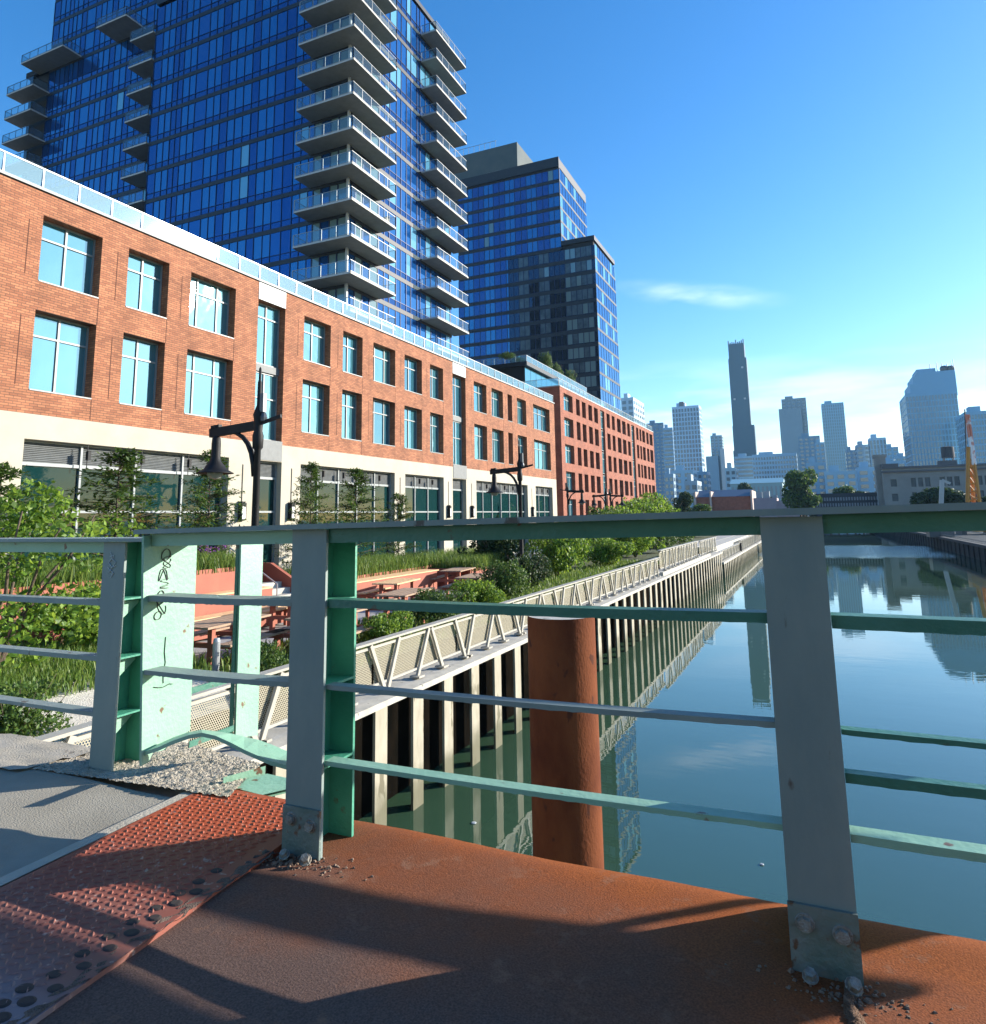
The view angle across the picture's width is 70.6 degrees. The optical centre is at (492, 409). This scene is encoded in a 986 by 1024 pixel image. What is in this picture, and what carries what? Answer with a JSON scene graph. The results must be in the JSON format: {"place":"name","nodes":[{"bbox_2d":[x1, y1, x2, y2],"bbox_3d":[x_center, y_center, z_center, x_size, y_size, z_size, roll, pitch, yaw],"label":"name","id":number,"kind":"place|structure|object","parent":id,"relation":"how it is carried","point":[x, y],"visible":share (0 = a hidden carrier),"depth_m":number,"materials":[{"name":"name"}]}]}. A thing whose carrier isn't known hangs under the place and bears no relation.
{"place":"outdoors","nodes":[
{"label":"outdoors","id":0,"kind":"place"},
{"bbox_2d":[0,548,235,593],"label":"ornamental grass","id":1,"kind":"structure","parent":0,"point":[215,561],"depth_m":14.96,"materials":[{"name":"plant"}]},
{"bbox_2d":[5,660,234,746],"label":"gravel bank","id":2,"kind":"structure","parent":0,"point":[83,698],"depth_m":9.26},
{"bbox_2d":[0,673,76,741],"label":"shrub","id":3,"kind":"object","parent":2,"relation":"on","point":[14,720],"visible":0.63,"depth_m":7.96,"materials":[{"name":"green plant"}]},
{"bbox_2d":[21,579,100,650],"bbox_3d":[-7.358,3.922,12.802,2.230,1.629,2.305,6,-11,-38],"label":"shrub","id":4,"kind":"object","parent":2,"relation":"on","point":[89,636],"visible":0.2,"depth_m":12.34,"materials":[{"name":"green plant"}]},
{"bbox_2d":[0,478,145,675],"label":"redbud tree","id":5,"kind":"object","parent":2,"relation":"on","point":[21,528],"visible":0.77,"depth_m":10.24,"materials":[{"name":"green plant"}]},
{"bbox_2d":[0,634,205,699],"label":"grass","id":6,"kind":"structure","parent":2,"relation":"on","point":[46,668],"depth_m":9.99,"materials":[{"name":"plant"}]},
{"bbox_2d":[290,551,430,578],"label":"ornamental grass","id":7,"kind":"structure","parent":0,"point":[370,564],"depth_m":25.59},
{"bbox_2d":[196,536,712,699],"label":"planting bed","id":8,"kind":"object","parent":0,"point":[650,553],"visible":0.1,"depth_m":29.94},
{"bbox_2d":[193,614,289,664],"bbox_3d":[-5.372,4.587,13.896,1.900,0.760,1.900,-4,-9,18],"label":"picnic table","id":9,"kind":"object","parent":8,"relation":"on","point":[212,628],"visible":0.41,"depth_m":13.60,"materials":[{"name":"brown wood"}]},
{"bbox_2d":[221,639,288,674],"bbox_3d":[-3.829,4.145,11.319,1.295,0.804,1.064,-4,-9,17],"label":"shrub","id":10,"kind":"object","parent":8,"relation":"on","point":[269,658],"visible":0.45,"depth_m":11.19,"materials":[{"name":"green plant"}]},
{"bbox_2d":[360,610,415,641],"bbox_3d":[-2.302,4.711,15.000,1.123,0.760,1.649,-2,-9,9],"label":"shrub","id":11,"kind":"object","parent":8,"relation":"on","point":[385,626],"visible":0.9,"depth_m":14.76,"materials":[{"name":"green plant"}]},
{"bbox_2d":[365,588,447,622],"bbox_3d":[-2.376,5.286,18.746,1.900,0.760,1.900,-3,-9,16],"label":"picnic table","id":12,"kind":"object","parent":8,"relation":"on","point":[403,593],"visible":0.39,"depth_m":18.29,"materials":[{"name":"brown wood"}]},
{"bbox_2d":[193,558,662,690],"bbox_3d":[1.788,6.468,25.440,3.261,0.228,31.081,-5,-10,24],"label":"ground cover","id":13,"kind":"object","parent":8,"relation":"on","point":[584,571],"visible":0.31,"depth_m":23.32,"materials":[{"name":"green plant"}]},
{"bbox_2d":[404,588,473,624],"bbox_3d":[-1.386,4.972,17.492,1.850,0.976,1.419,-1,-9,2],"label":"shrub","id":14,"kind":"object","parent":8,"relation":"on","point":[429,595],"visible":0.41,"depth_m":17.36,"materials":[{"name":"green plant"}]},
{"bbox_2d":[449,579,506,602],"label":"shrub","id":15,"kind":"object","parent":8,"relation":"on","point":[477,592],"visible":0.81,"depth_m":19.44,"materials":[{"name":"green plant"}]},
{"bbox_2d":[457,539,528,562],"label":"shrub","id":16,"kind":"object","parent":8,"relation":"on","point":[495,546],"visible":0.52,"depth_m":30.67,"materials":[{"name":"green plant"}]},
{"bbox_2d":[470,558,530,600],"bbox_3d":[0.249,5.400,21.929,2.035,1.435,1.774,1,-9,-13],"label":"shrub","id":17,"kind":"object","parent":8,"relation":"on","point":[505,577],"visible":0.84,"depth_m":21.68,"materials":[{"name":"green plant"}]},
{"bbox_2d":[506,546,552,587],"bbox_3d":[1.238,5.788,25.191,1.541,1.633,1.966,-5,-10,27],"label":"shrub","id":18,"kind":"object","parent":8,"relation":"on","point":[531,567],"visible":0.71,"depth_m":25.13,"materials":[{"name":"green plant"}]},
{"bbox_2d":[524,538,590,575],"bbox_3d":[2.823,6.332,30.615,2.624,2.172,2.651,-6,-10,29],"label":"shrub","id":19,"kind":"object","parent":8,"relation":"on","point":[558,554],"visible":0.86,"depth_m":30.14,"materials":[{"name":"green plant"}]},
{"bbox_2d":[585,538,636,564],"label":"shrub","id":20,"kind":"object","parent":8,"relation":"on","point":[604,552],"visible":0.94,"depth_m":35.41,"materials":[{"name":"green plant"}]},
{"bbox_2d":[612,537,665,556],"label":"shrub","id":21,"kind":"object","parent":8,"relation":"on","point":[642,544],"visible":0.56,"depth_m":43.39,"materials":[{"name":"green plant"}]},
{"bbox_2d":[193,535,734,662],"bbox_3d":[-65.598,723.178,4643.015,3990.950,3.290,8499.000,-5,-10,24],"label":"bank ground","id":22,"kind":"structure","parent":0,"point":[224,639],"depth_m":17.93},
{"bbox_2d":[0,461,64,569],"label":"cypress tree","id":23,"kind":"object","parent":22,"relation":"on","point":[5,468],"visible":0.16,"depth_m":16.04,"materials":[{"name":"green plant"}]},
{"bbox_2d":[0,567,234,619],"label":"planter","id":24,"kind":"object","parent":22,"relation":"on","point":[211,582],"visible":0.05,"depth_m":17.56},
{"bbox_2d":[5,586,283,644],"bbox_3d":[-7.345,4.794,15.771,1.030,0.890,6.800,-5,-10,24],"label":"terrace bench","id":25,"kind":"object","parent":24,"relation":"attached to","point":[203,611],"visible":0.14,"depth_m":16.89,"materials":[{"name":"brown wood"}]},
{"bbox_2d":[34,447,202,565],"bbox_3d":[-10.146,3.374,18.802,3.780,4.698,4.886,-7,-11,34],"label":"cypress tree","id":26,"kind":"object","parent":22,"relation":"on","point":[126,458],"visible":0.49,"depth_m":18.68,"materials":[{"name":"green plant"}]},
{"bbox_2d":[161,449,266,562],"bbox_3d":[-8.707,3.619,21.601,3.438,4.790,2.660,0,-9,-6],"label":"cypress tree","id":27,"kind":"object","parent":22,"relation":"on","point":[206,502],"visible":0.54,"depth_m":21.58,"materials":[{"name":"green plant"}]},
{"bbox_2d":[1,0,468,353],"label":"glass tower","id":28,"kind":"structure","parent":22,"relation":"on","point":[309,143],"depth_m":73.91,"materials":[{"name":"blue"}]},
{"bbox_2d":[310,0,348,301],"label":"corner windows","id":29,"kind":"structure","parent":28,"relation":"in","point":[336,231],"depth_m":65.73,"materials":[{"name":"teal"}]},
{"bbox_2d":[348,19,378,316],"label":"corner windows","id":30,"kind":"structure","parent":28,"relation":"in","point":[353,229],"depth_m":66.78,"materials":[{"name":"teal"}]},
{"bbox_2d":[196,367,281,525],"bbox_3d":[-5.219,2.062,14.263,2.116,5.917,0.760,-5,-10,24],"label":"street lamp","id":31,"kind":"object","parent":22,"relation":"on","point":[214,468],"visible":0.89,"depth_m":14.34,"materials":[{"name":"metal"}]},
{"bbox_2d":[229,547,290,595],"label":"steps","id":32,"kind":"structure","parent":22,"relation":"on","point":[276,578],"depth_m":21.52,"materials":[{"name":"brick"}]},
{"bbox_2d":[0,149,556,571],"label":"brick building","id":33,"kind":"structure","parent":22,"relation":"on","point":[160,342],"depth_m":27.77,"materials":[{"name":"red brick"}]},
{"bbox_2d":[29,313,90,398],"bbox_3d":[-13.633,-1.670,21.940,0.440,2.480,2.000,-5,-10,24],"label":"window","id":34,"kind":"structure","parent":33,"relation":"in","point":[59,346],"depth_m":22.09,"materials":[{"name":"blue glass"}]},
{"bbox_2d":[38,220,98,298],"bbox_3d":[-13.687,-4.836,22.430,0.440,2.130,2.000,-5,-10,24],"label":"window","id":35,"kind":"structure","parent":33,"relation":"in","point":[67,256],"depth_m":22.58,"materials":[{"name":"blue glass"}]},
{"bbox_2d":[119,335,161,409],"bbox_3d":[-12.453,-1.293,24.507,0.440,2.480,1.700,-5,-10,24],"label":"window","id":36,"kind":"structure","parent":33,"relation":"in","point":[139,357],"depth_m":24.69,"materials":[{"name":"blue glass"}]},
{"bbox_2d":[125,252,166,318],"bbox_3d":[-12.507,-4.460,24.997,0.440,2.130,1.700,-5,-10,24],"label":"window","id":37,"kind":"structure","parent":33,"relation":"in","point":[144,276],"depth_m":25.19,"materials":[{"name":"blue glass"}]},
{"bbox_2d":[184,352,230,420],"bbox_3d":[-11.212,-0.896,27.209,0.440,2.480,2.300,-5,-10,24],"label":"window","id":38,"kind":"structure","parent":33,"relation":"in","point":[205,387],"depth_m":27.41,"materials":[{"name":"blue glass"}]},
{"bbox_2d":[189,276,233,338],"bbox_3d":[-11.266,-4.063,27.699,0.440,2.130,2.300,-5,-10,24],"label":"window","id":39,"kind":"structure","parent":33,"relation":"in","point":[209,303],"depth_m":27.91,"materials":[{"name":"blue glass"}]},
{"bbox_2d":[255,371,277,440],"bbox_3d":[-9.988,-0.141,30.200,0.078,2.940,1.700,-5,-10,24],"label":"window","id":40,"kind":"structure","parent":33,"relation":"in","point":[269,382],"depth_m":30.62,"materials":[{"name":"blue glass"}]},
{"bbox_2d":[256,302,279,368],"bbox_3d":[-10.041,-3.274,30.684,0.078,2.740,1.700,-5,-10,24],"label":"window","id":41,"kind":"structure","parent":33,"relation":"in","point":[268,317],"depth_m":30.85,"materials":[{"name":"blue glass"}]},
{"bbox_2d":[302,381,328,435],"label":"window","id":42,"kind":"structure","parent":33,"relation":"in","point":[312,394],"depth_m":33.31,"materials":[{"name":"blue glass"}]},
{"bbox_2d":[303,319,329,367],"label":"window","id":43,"kind":"structure","parent":33,"relation":"in","point":[314,333],"depth_m":33.79,"materials":[{"name":"blue glass"}]},
{"bbox_2d":[342,391,359,440],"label":"window","id":44,"kind":"structure","parent":33,"relation":"in","point":[348,399],"depth_m":35.90,"materials":[{"name":"blue glass"}]},
{"bbox_2d":[343,334,361,376],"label":"window","id":45,"kind":"structure","parent":33,"relation":"in","point":[349,343],"depth_m":36.40,"materials":[{"name":"blue glass"}]},
{"bbox_2d":[373,345,394,386],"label":"window","id":46,"kind":"structure","parent":33,"relation":"in","point":[381,357],"depth_m":39.06,"materials":[{"name":"blue glass"}]},
{"bbox_2d":[373,399,394,446],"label":"window","id":47,"kind":"structure","parent":33,"relation":"in","point":[381,410],"depth_m":38.59,"materials":[{"name":"blue glass"}]},
{"bbox_2d":[404,407,421,450],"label":"window","id":48,"kind":"structure","parent":33,"relation":"in","point":[410,415],"depth_m":41.38,"materials":[{"name":"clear glass"}]},
{"bbox_2d":[271,461,341,566],"bbox_3d":[-6.761,4.266,25.958,2.895,4.698,2.240,4,-10,-31],"label":"cypress tree","id":49,"kind":"object","parent":22,"relation":"on","point":[313,468],"visible":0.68,"depth_m":25.95,"materials":[{"name":"green plant"}]},
{"bbox_2d":[331,467,403,557],"bbox_3d":[-5.508,4.715,28.528,3.800,4.698,2.940,0,-9,-3],"label":"tree","id":50,"kind":"object","parent":22,"relation":"on","point":[356,476],"visible":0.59,"depth_m":28.55,"materials":[{"name":"green plant"}]},
{"bbox_2d":[357,578,434,599],"bbox_3d":[-3.038,5.813,22.081,1.900,0.760,1.900,-3,-9,16],"label":"picnic table","id":51,"kind":"object","parent":22,"relation":"on","point":[395,582],"visible":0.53,"depth_m":21.80,"materials":[{"name":"brown wood"}]},
{"bbox_2d":[357,569,438,598],"bbox_3d":[-3.738,6.083,23.917,0.770,0.710,6.400,-5,-10,24],"label":"terrace bench","id":52,"kind":"object","parent":22,"relation":"on","point":[424,581],"visible":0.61,"depth_m":24.51,"materials":[{"name":"brown wood"}]},
{"bbox_2d":[374,492,433,557],"bbox_3d":[-4.135,5.555,31.235,2.240,3.685,2.895,7,-12,-42],"label":"cypress tree","id":53,"kind":"object","parent":22,"relation":"on","point":[402,499],"visible":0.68,"depth_m":31.26,"materials":[{"name":"green plant"}]},
{"bbox_2d":[428,564,499,585],"bbox_3d":[-1.034,6.962,29.541,2.200,0.700,3.800,-5,-10,24],"label":"planter","id":54,"kind":"object","parent":22,"relation":"on","point":[451,574],"visible":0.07,"depth_m":27.91,"materials":[{"name":"brick"}]},
{"bbox_2d":[427,551,510,570],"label":"ornamental grass","id":55,"kind":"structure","parent":54,"relation":"on","point":[471,559],"depth_m":28.47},
{"bbox_2d":[486,440,533,556],"bbox_3d":[0.702,4.197,28.727,2.160,5.917,0.776,-5,-10,24],"label":"street lamp","id":56,"kind":"object","parent":22,"relation":"on","point":[494,490],"visible":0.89,"depth_m":28.78,"materials":[{"name":"metal"}]},
{"bbox_2d":[450,140,620,409],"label":"glass tower","id":57,"kind":"structure","parent":22,"relation":"on","point":[537,262],"depth_m":167.52,"materials":[{"name":"blue"}]},
{"bbox_2d":[477,355,656,521],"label":"brick building","id":58,"kind":"structure","parent":22,"relation":"on","point":[600,444],"depth_m":90.14,"materials":[{"name":"red brick"}]},
{"bbox_2d":[621,393,644,422],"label":"office tower","id":59,"kind":"structure","parent":22,"relation":"on","point":[632,407],"depth_m":430.04,"materials":[{"name":"white concrete"}]},
{"bbox_2d":[615,497,664,512],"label":"shrub","id":60,"kind":"object","parent":22,"relation":"on","point":[648,506],"visible":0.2,"depth_m":67.92,"materials":[{"name":"green plant"}]},
{"bbox_2d":[647,420,666,501],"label":"office tower","id":61,"kind":"structure","parent":22,"relation":"on","point":[657,429],"depth_m":694.33,"materials":[{"name":"grey concrete"}]},
{"bbox_2d":[663,425,674,473],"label":"office tower","id":62,"kind":"structure","parent":22,"relation":"on","point":[668,446],"depth_m":632.09,"materials":[{"name":"grey concrete"}]},
{"bbox_2d":[672,402,704,480],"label":"office tower","id":63,"kind":"structure","parent":22,"relation":"on","point":[688,439],"depth_m":548.49,"materials":[{"name":"grey concrete"}]},
{"bbox_2d":[673,408,704,470],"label":"windows","id":64,"kind":"structure","parent":63,"relation":"in","point":[701,428],"depth_m":548.18,"materials":[{"name":"blue glass"}]},
{"bbox_2d":[706,433,725,489],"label":"office tower","id":65,"kind":"structure","parent":22,"relation":"on","point":[715,464],"depth_m":854.22,"materials":[{"name":"grey concrete"}]},
{"bbox_2d":[694,489,755,516],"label":"row house","id":66,"kind":"structure","parent":22,"relation":"on","point":[722,500],"depth_m":223.29,"materials":[{"name":"red brick"}]},
{"bbox_2d":[728,339,756,467],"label":"supertall tower","id":67,"kind":"structure","parent":22,"relation":"on","point":[744,434],"depth_m":1050.31,"materials":[{"name":"grey metal"}]},
{"bbox_2d":[730,478,784,500],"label":"warehouse","id":68,"kind":"structure","parent":22,"relation":"on","point":[773,486],"depth_m":307.56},
{"bbox_2d":[752,452,797,488],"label":"office tower","id":69,"kind":"structure","parent":22,"relation":"on","point":[770,465],"depth_m":668.02,"materials":[{"name":"grey concrete"}]},
{"bbox_2d":[753,491,799,516],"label":"shed","id":70,"kind":"structure","parent":22,"relation":"on","point":[766,502],"depth_m":175.87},
{"bbox_2d":[778,396,808,471],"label":"office tower","id":71,"kind":"structure","parent":22,"relation":"on","point":[793,420],"depth_m":752.29,"materials":[{"name":"grey concrete"}]},
{"bbox_2d":[0,0,985,470],"label":"sky","id":72,"kind":"structure","parent":0,"point":[803,182],"materials":[{"name":"blue"}]},
{"bbox_2d":[358,530,985,940],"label":"canal water","id":73,"kind":"structure","parent":0,"point":[934,684],"depth_m":14.97,"materials":[{"name":"green liquid"}]},
{"bbox_2d":[527,616,603,868],"bbox_3d":[0.729,4.366,6.741,0.685,4.607,0.685,-5,-10,24],"label":"steel pile","id":74,"kind":"object","parent":73,"relation":"in","point":[564,745],"visible":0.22,"depth_m":6.65,"materials":[{"name":"metal"}]},
{"bbox_2d":[781,467,822,516],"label":"tree","id":75,"kind":"object","parent":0,"point":[797,493],"visible":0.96,"depth_m":157.53,"materials":[{"name":"green plant"}]},
{"bbox_2d":[954,531,985,543],"bbox_3d":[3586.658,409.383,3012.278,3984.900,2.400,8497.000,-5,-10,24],"label":"bank ground","id":76,"kind":"structure","parent":0,"point":[972,536],"depth_m":90.22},
{"bbox_2d":[821,401,847,470],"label":"office tower","id":77,"kind":"structure","parent":76,"relation":"on","point":[834,430],"depth_m":811.99,"materials":[{"name":"grey concrete"}]},
{"bbox_2d":[821,404,846,470],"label":"windows","id":78,"kind":"structure","parent":77,"relation":"in","point":[824,409],"depth_m":811.74,"materials":[{"name":"blue glass"}]},
{"bbox_2d":[816,492,877,522],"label":"warehouse","id":79,"kind":"structure","parent":76,"relation":"on","point":[847,499],"depth_m":190.45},
{"bbox_2d":[855,461,875,492],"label":"apartment block","id":80,"kind":"structure","parent":76,"relation":"on","point":[865,478],"depth_m":369.98,"materials":[{"name":"grey concrete"}]},
{"bbox_2d":[872,454,985,512],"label":"factory building","id":81,"kind":"structure","parent":76,"relation":"on","point":[895,484],"depth_m":171.86,"materials":[{"name":"concrete"}]},
{"bbox_2d":[899,359,960,465],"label":"office tower","id":82,"kind":"structure","parent":76,"relation":"on","point":[929,408],"depth_m":447.99,"materials":[{"name":"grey glass"}]},
{"bbox_2d":[899,393,960,465],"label":"windows","id":83,"kind":"structure","parent":82,"relation":"in","point":[907,429],"depth_m":446.76,"materials":[{"name":"blue glass"}]},
{"bbox_2d":[955,406,985,463],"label":"office tower","id":84,"kind":"structure","parent":76,"relation":"on","point":[978,418],"depth_m":403.38,"materials":[{"name":"grey concrete"}]},
{"bbox_2d":[956,409,985,534],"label":"drilling rig","id":85,"kind":"object","parent":76,"relation":"on","point":[971,473],"visible":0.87,"depth_m":100.43,"materials":[{"name":"orange metal"}]},
{"label":"terrain","id":86,"kind":"structure","parent":0,"visible":0},
{"bbox_2d":[0,770,185,886],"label":"bridge abutment","id":87,"kind":"object","parent":86,"relation":"on","point":[161,791],"depth_m":2.99,"materials":[{"name":"concrete"}]},
{"bbox_2d":[0,768,170,876],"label":"walkway","id":88,"kind":"structure","parent":87,"relation":"on","point":[43,814],"depth_m":2.71,"materials":[{"name":"concrete"}]},
{"bbox_2d":[0,734,89,769],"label":"kerb concrete","id":89,"kind":"object","parent":88,"relation":"on","point":[20,752],"visible":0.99,"depth_m":3.35,"materials":[{"name":"concrete"}]},
{"bbox_2d":[0,537,141,771],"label":"bridge railing","id":90,"kind":"object","parent":89,"relation":"on","point":[114,711],"visible":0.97,"depth_m":3.25,"materials":[{"name":"metal"}]},
{"bbox_2d":[0,791,192,885],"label":"joint strip","id":91,"kind":"object","parent":88,"relation":"on","point":[11,876],"visible":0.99,"depth_m":2.42,"materials":[{"name":"concrete"}]},
{"bbox_2d":[28,742,260,797],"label":"gravel","id":92,"kind":"structure","parent":87,"relation":"on","point":[193,769],"depth_m":3.09,"materials":[{"name":"gravel"}]},
{"bbox_2d":[186,548,722,825],"bbox_3d":[5.647,8.794,30.310,2.250,2.889,55.600,-5,-10,24],"label":"canal bulkhead","id":93,"kind":"object","parent":86,"relation":"on","point":[428,734],"visible":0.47,"depth_m":14.50,"materials":[{"name":"concrete"}]},
{"bbox_2d":[34,557,659,750],"bbox_3d":[1.125,5.455,18.889,0.230,0.888,34.000,-5,-10,24],"label":"promenade fence","id":94,"kind":"object","parent":93,"relation":"on","point":[68,733],"visible":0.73,"depth_m":13.28,"materials":[{"name":"metal"}]},
{"bbox_2d":[657,541,698,569],"bbox_3d":[10.907,8.339,40.228,0.230,1.038,12.700,-5,-10,24],"label":"promenade fence","id":95,"kind":"object","parent":93,"relation":"on","point":[684,550],"visible":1,"depth_m":39.26,"materials":[{"name":"metal"}]},
{"bbox_2d":[697,535,761,577],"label":"canal bulkhead","id":96,"kind":"object","parent":86,"relation":"on","point":[734,562],"visible":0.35,"depth_m":66.65,"materials":[{"name":"concrete"}]},
{"bbox_2d":[888,532,985,561],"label":"canal bulkhead","id":97,"kind":"object","parent":86,"relation":"on","point":[974,550],"visible":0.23,"depth_m":83.44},
{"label":"bridge deck underside","id":98,"kind":"structure","parent":0,"visible":0},
{"bbox_2d":[37,820,985,1023],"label":"bridge deck","id":99,"kind":"structure","parent":98,"relation":"on","point":[421,928],"depth_m":1.77,"materials":[{"name":"metal"}]},
{"bbox_2d":[6,849,275,1023],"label":"seam grit","id":100,"kind":"object","parent":99,"relation":"on","point":[38,1009],"visible":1,"depth_m":1.88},
{"bbox_2d":[0,788,284,1023],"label":"tread plate","id":101,"kind":"object","parent":99,"relation":"on","point":[67,920],"visible":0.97,"depth_m":2.09,"materials":[{"name":"red paint"}]},
{"bbox_2d":[260,849,372,880],"bbox_3d":[-0.629,1.473,2.285,0.569,0.009,0.184,-5,-10,24],"label":"debris","id":102,"kind":"object","parent":99,"relation":"on","point":[290,862],"visible":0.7,"depth_m":2.25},
{"bbox_2d":[133,502,985,996],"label":"bridge railing","id":103,"kind":"object","parent":99,"relation":"on","point":[317,762],"visible":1,"depth_m":2.06,"materials":[{"name":"metal"}]},
{"bbox_2d":[725,963,953,1023],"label":"debris","id":104,"kind":"object","parent":99,"relation":"on","point":[860,1005],"visible":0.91,"depth_m":1.59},
{"bbox_2d":[843,986,870,1023],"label":"weld seam","id":105,"kind":"object","parent":99,"relation":"on","point":[852,1013],"visible":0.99,"depth_m":1.54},
{"bbox_3d":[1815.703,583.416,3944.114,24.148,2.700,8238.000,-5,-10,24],"label":"far bank ground","id":106,"kind":"structure","parent":0,"visible":0},
{"bbox_2d":[798,433,819,515],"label":"office tower","id":107,"kind":"structure","parent":106,"relation":"on","point":[806,445],"depth_m":639.29,"materials":[{"name":"grey concrete"}]},
{"bbox_2d":[806,457,826,494],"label":"apartment block","id":108,"kind":"structure","parent":106,"relation":"on","point":[819,468],"depth_m":388.40,"materials":[{"name":"grey concrete"}]},
{"bbox_2d":[824,465,857,493],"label":"apartment block","id":109,"kind":"structure","parent":106,"relation":"on","point":[834,477],"depth_m":357.54,"materials":[{"name":"grey concrete"}]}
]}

